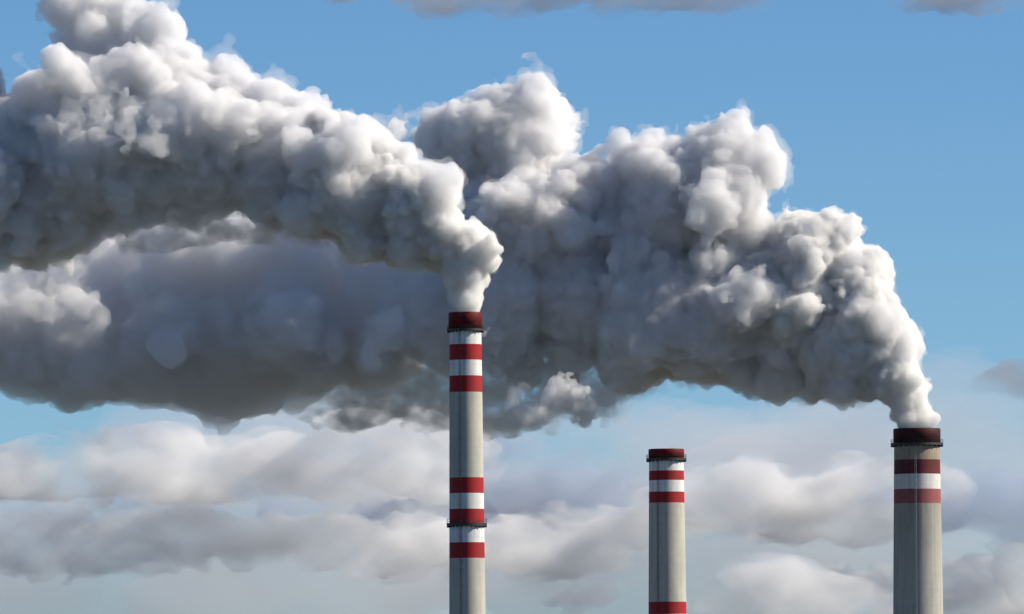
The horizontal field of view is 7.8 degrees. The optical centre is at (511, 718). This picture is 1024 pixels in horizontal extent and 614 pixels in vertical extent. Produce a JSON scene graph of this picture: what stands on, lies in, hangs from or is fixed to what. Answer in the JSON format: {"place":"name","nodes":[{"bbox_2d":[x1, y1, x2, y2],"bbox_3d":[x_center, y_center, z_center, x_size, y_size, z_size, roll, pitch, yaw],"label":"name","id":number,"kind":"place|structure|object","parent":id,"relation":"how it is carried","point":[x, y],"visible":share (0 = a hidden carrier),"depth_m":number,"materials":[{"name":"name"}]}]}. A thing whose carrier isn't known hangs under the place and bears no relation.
{"place":"outdoors","nodes":[
{"label":"outdoors","id":0,"kind":"place"},
{"bbox_2d":[0,0,1023,613],"label":"sky","id":1,"kind":"structure","parent":0,"point":[765,242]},
{"label":"ground","id":2,"kind":"structure","parent":0,"visible":0},
{"bbox_2d":[447,312,486,613],"bbox_3d":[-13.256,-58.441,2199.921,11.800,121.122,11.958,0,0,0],"label":"chimney","id":3,"kind":"object","parent":2,"relation":"on","point":[466,524],"visible":1,"depth_m":2195.69,"materials":[{"name":"red paint"}]},
{"bbox_2d":[646,448,685,613],"bbox_3d":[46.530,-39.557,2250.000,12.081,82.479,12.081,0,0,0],"label":"chimney","id":4,"kind":"object","parent":2,"relation":"on","point":[667,577],"visible":1,"depth_m":2245.26,"materials":[{"name":"red paint"}]},
{"bbox_2d":[891,428,942,613],"bbox_3d":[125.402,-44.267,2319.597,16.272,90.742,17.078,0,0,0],"label":"chimney","id":5,"kind":"object","parent":2,"relation":"on","point":[917,573],"visible":1,"depth_m":2313.60,"materials":[{"name":"white paint"}]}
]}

